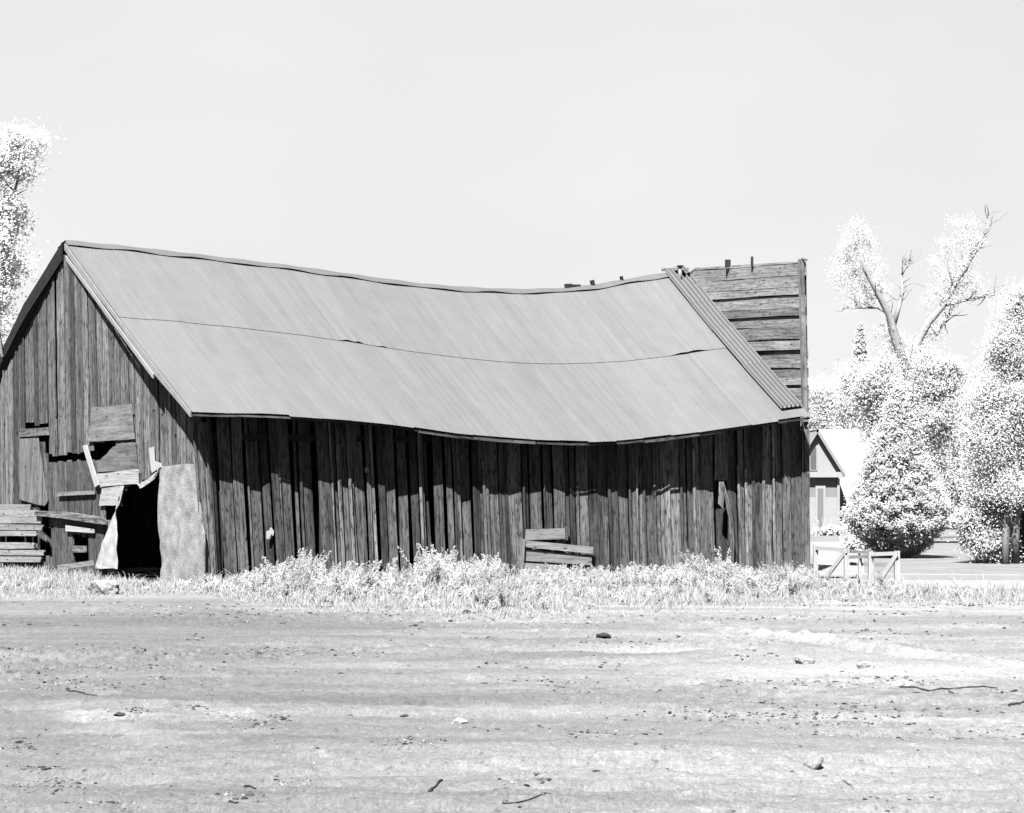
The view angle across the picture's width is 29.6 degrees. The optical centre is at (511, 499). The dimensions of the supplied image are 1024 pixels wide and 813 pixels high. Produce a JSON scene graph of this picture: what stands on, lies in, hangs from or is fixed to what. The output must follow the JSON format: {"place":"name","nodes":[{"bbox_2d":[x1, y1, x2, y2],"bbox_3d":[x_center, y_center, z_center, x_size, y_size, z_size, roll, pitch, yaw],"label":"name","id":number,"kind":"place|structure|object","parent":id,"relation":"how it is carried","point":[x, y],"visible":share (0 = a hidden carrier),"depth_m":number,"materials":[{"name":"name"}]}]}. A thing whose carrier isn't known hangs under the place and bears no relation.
{"place":"outdoors","nodes":[
{"label":"outdoors","id":0,"kind":"place"},
{"bbox_2d":[0,503,1023,812],"bbox_3d":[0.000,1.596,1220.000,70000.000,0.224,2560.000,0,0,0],"label":"ground","id":1,"kind":"structure","parent":0,"point":[710,769],"depth_m":14.70,"materials":[{"name":"soil"}]},
{"bbox_2d":[67,689,96,695],"bbox_3d":[-3.462,1.573,15.701,0.049,0.026,0.573,0,0,-37],"label":"stick","id":2,"kind":"object","parent":1,"relation":"on","point":[80,692],"visible":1,"depth_m":15.80,"materials":[{"name":"grey wood"}]},
{"bbox_2d":[87,580,119,594],"bbox_3d":[-6.882,1.533,32.658,0.562,0.346,0.392,0,0,0],"label":"stone","id":3,"kind":"object","parent":1,"relation":"on","point":[107,587],"visible":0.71,"depth_m":32.53,"materials":[{"name":"white stone"}]},
{"bbox_2d":[114,712,125,716],"bbox_3d":[-2.828,1.554,13.974,0.090,0.039,0.059,0,0,0],"label":"clod","id":4,"kind":"object","parent":1,"relation":"on","point":[119,714],"visible":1,"depth_m":13.95,"materials":[{"name":"soil"}]},
{"bbox_2d":[0,240,810,583],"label":"barn","id":5,"kind":"structure","parent":1,"relation":"on","point":[178,414],"depth_m":39.13,"materials":[{"name":"grey wood"}]},
{"bbox_2d":[48,461,93,528],"bbox_3d":[-9.036,-0.061,39.714,0.030,1.418,2.050,0,0,-39],"label":"hatch door","id":6,"kind":"structure","parent":5,"relation":"in","point":[83,481],"depth_m":39.62,"materials":[{"name":"grey wood"}]},
{"bbox_2d":[427,779,442,791],"bbox_3d":[-0.428,1.613,10.903,0.020,0.051,0.271,0,0,15],"label":"stick","id":7,"kind":"object","parent":1,"relation":"on","point":[432,788],"visible":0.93,"depth_m":10.86,"materials":[{"name":"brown wood"}]},
{"bbox_2d":[452,718,468,723],"bbox_3d":[-0.372,1.599,13.911,0.128,0.068,0.086,0,0,0],"label":"stone","id":8,"kind":"object","parent":1,"relation":"on","point":[460,721],"visible":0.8,"depth_m":13.88,"materials":[{"name":"white stone"}]},
{"bbox_2d":[492,786,508,789],"bbox_3d":[-0.061,1.580,10.596,0.093,0.028,0.021,0,0,0],"label":"stone","id":9,"kind":"object","parent":1,"relation":"on","point":[500,787],"visible":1,"depth_m":10.59,"materials":[{"name":"grey stone"}]},
{"bbox_2d":[0,543,1023,628],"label":"weeds","id":10,"kind":"object","parent":1,"relation":"on","point":[493,588],"visible":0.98,"depth_m":32.85,"materials":[{"name":"plant"}]},
{"bbox_2d":[0,601,1023,812],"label":"clods","id":11,"kind":"object","parent":1,"relation":"on","point":[281,784],"visible":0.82,"depth_m":14.66,"materials":[{"name":"soil"}]},
{"bbox_2d":[1,574,1023,612],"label":"straw litter","id":12,"kind":"object","parent":1,"relation":"on","point":[699,599],"visible":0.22,"depth_m":31.08,"materials":[{"name":"white plant"}]},
{"bbox_2d":[502,793,550,803],"bbox_3d":[0.102,1.583,10.272,0.380,0.038,0.014,0,0,-37],"label":"stick","id":13,"kind":"object","parent":1,"relation":"on","point":[524,800],"visible":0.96,"depth_m":10.23,"materials":[{"name":"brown wood"}]},
{"bbox_2d":[596,632,610,637],"bbox_3d":[1.039,1.552,22.061,0.166,0.078,0.139,0,0,39],"label":"clod","id":14,"kind":"object","parent":1,"relation":"on","point":[603,635],"visible":1,"depth_m":22.02,"materials":[{"name":"grey soil"}]},
{"bbox_2d":[794,655,814,663],"bbox_3d":[2.852,1.587,18.925,0.204,0.133,0.141,0,0,16],"label":"stone","id":15,"kind":"object","parent":1,"relation":"on","point":[800,659],"visible":0.8,"depth_m":18.87,"materials":[{"name":"white stone"}]},
{"bbox_2d":[803,751,823,769],"bbox_3d":[1.816,1.583,11.671,0.125,0.131,0.082,0,0,-24],"label":"stone","id":16,"kind":"object","parent":1,"relation":"on","point":[813,760],"visible":0.99,"depth_m":11.66,"materials":[{"name":"white stone"}]},
{"bbox_2d":[813,545,848,580],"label":"wooden gate","id":17,"kind":"structure","parent":1,"relation":"on","point":[844,553],"depth_m":36.84,"materials":[{"name":"white wood"}]},
{"bbox_2d":[857,661,874,668],"bbox_3d":[3.339,1.583,18.290,0.176,0.118,0.110,0,0,21],"label":"stone","id":18,"kind":"object","parent":1,"relation":"on","point":[866,664],"visible":0.73,"depth_m":18.25,"materials":[{"name":"white stone"}]},
{"bbox_2d":[849,550,893,583],"bbox_3d":[6.509,1.300,36.190,0.490,0.700,1.970,0,0,-15],"label":"rail fence","id":19,"kind":"object","parent":1,"relation":"on","point":[859,563],"visible":0.62,"depth_m":36.42,"materials":[{"name":"white wood"}]},
{"bbox_2d":[868,551,899,584],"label":"wooden gate","id":20,"kind":"structure","parent":1,"relation":"on","point":[895,560],"depth_m":34.88,"materials":[{"name":"white wood"}]},
{"bbox_2d":[929,788,942,791],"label":"stone","id":21,"kind":"object","parent":1,"relation":"on","point":[935,789],"visible":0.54,"depth_m":10.76,"materials":[{"name":"white stone"}]},
{"bbox_2d":[856,573,1023,579],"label":"kerb","id":22,"kind":"structure","parent":1,"relation":"on","point":[959,576],"depth_m":38.07,"materials":[{"name":"concrete"}]},
{"bbox_2d":[899,685,996,690],"bbox_3d":[3.647,1.575,16.161,0.844,0.042,0.128,0,0,-7],"label":"stick","id":23,"kind":"object","parent":1,"relation":"on","point":[943,688],"visible":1,"depth_m":16.14,"materials":[{"name":"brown wood"}]},
{"bbox_2d":[936,441,1023,515],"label":"wood","id":24,"kind":"object","parent":1,"relation":"on","point":[949,496],"depth_m":178.73,"materials":[{"name":"grey plant"}]},
{"bbox_2d":[1008,701,1023,705],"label":"stick","id":25,"kind":"object","parent":1,"relation":"on","point":[1015,703],"visible":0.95,"depth_m":15.05,"materials":[{"name":"grey wood"}]},
{"bbox_2d":[0,0,1023,498],"label":"sky","id":26,"kind":"structure","parent":0,"point":[515,144],"materials":[{"name":"white"}]},
{"bbox_2d":[810,542,864,576],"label":"driveway","id":27,"kind":"structure","parent":0,"point":[827,560],"depth_m":48.46,"materials":[{"name":"concrete"}]},
{"bbox_2d":[850,322,871,368],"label":"spruce","id":28,"kind":"object","parent":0,"point":[859,343],"visible":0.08,"depth_m":124.77,"materials":[{"name":"white plant"}]},
{"bbox_2d":[810,520,1023,573],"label":"lawn","id":29,"kind":"structure","parent":0,"point":[940,556],"depth_m":47.11,"materials":[{"name":"plant"}]},
{"bbox_2d":[0,117,57,345],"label":"broadleaf tree","id":30,"kind":"object","parent":29,"relation":"on","point":[10,151],"visible":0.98,"depth_m":57.86,"materials":[{"name":"white plant"}]},
{"bbox_2d":[808,368,853,428],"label":"round tree","id":31,"kind":"object","parent":29,"relation":"on","point":[817,419],"visible":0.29,"depth_m":117.28,"materials":[{"name":"white plant"}]},
{"bbox_2d":[811,517,850,535],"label":"shrub","id":32,"kind":"object","parent":29,"relation":"on","point":[832,530],"visible":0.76,"depth_m":81.75,"materials":[{"name":"white plant"}]},
{"bbox_2d":[810,428,872,530],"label":"house","id":33,"kind":"structure","parent":29,"relation":"on","point":[834,455],"depth_m":92.00,"materials":[{"name":"grey paint"}]},
{"bbox_2d":[810,445,816,470],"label":"window","id":34,"kind":"structure","parent":33,"relation":"in","point":[813,448],"depth_m":91.90,"materials":[{"name":"grey glass"}]},
{"bbox_2d":[815,486,825,528],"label":"door","id":35,"kind":"structure","parent":33,"relation":"in","point":[820,491],"depth_m":91.95,"materials":[{"name":"white paint"}]},
{"bbox_2d":[838,524,870,550],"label":"shrub","id":36,"kind":"object","parent":29,"relation":"on","point":[851,542],"visible":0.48,"depth_m":55.82,"materials":[{"name":"white plant"}]},
{"bbox_2d":[818,349,903,428],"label":"round tree","id":37,"kind":"object","parent":29,"relation":"on","point":[848,418],"visible":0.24,"depth_m":109.56,"materials":[{"name":"white plant"}]},
{"bbox_2d":[836,384,957,557],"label":"conifer","id":38,"kind":"object","parent":29,"relation":"on","point":[896,501],"visible":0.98,"depth_m":50.38,"materials":[{"name":"white plant"}]},
{"bbox_2d":[840,338,972,461],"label":"willow tree","id":39,"kind":"object","parent":29,"relation":"on","point":[932,395],"visible":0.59,"depth_m":65.70,"materials":[{"name":"white plant"}]},
{"bbox_2d":[815,206,1008,382],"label":"old cottonwood","id":40,"kind":"object","parent":29,"relation":"on","point":[921,333],"visible":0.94,"depth_m":71.93,"materials":[{"name":"white plant"}]},
{"bbox_2d":[902,358,1001,529],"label":"round tree","id":41,"kind":"object","parent":29,"relation":"on","point":[950,481],"visible":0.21,"depth_m":97.76,"materials":[{"name":"white plant"}]},
{"bbox_2d":[947,276,1023,563],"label":"road side tree","id":42,"kind":"object","parent":29,"relation":"on","point":[992,423],"visible":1,"depth_m":45.82,"materials":[{"name":"white plant"}]},
{"bbox_2d":[947,485,1023,563],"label":"shrub","id":43,"kind":"object","parent":29,"relation":"on","point":[980,529],"visible":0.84,"depth_m":46.30,"materials":[{"name":"white plant"}]},
{"bbox_2d":[1009,494,1023,558],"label":"shrub","id":44,"kind":"object","parent":29,"relation":"on","point":[1022,526],"visible":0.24,"depth_m":49.83,"materials":[{"name":"black plant"}]},
{"bbox_2d":[853,580,1023,588],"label":"road","id":45,"kind":"structure","parent":0,"point":[981,582],"depth_m":36.88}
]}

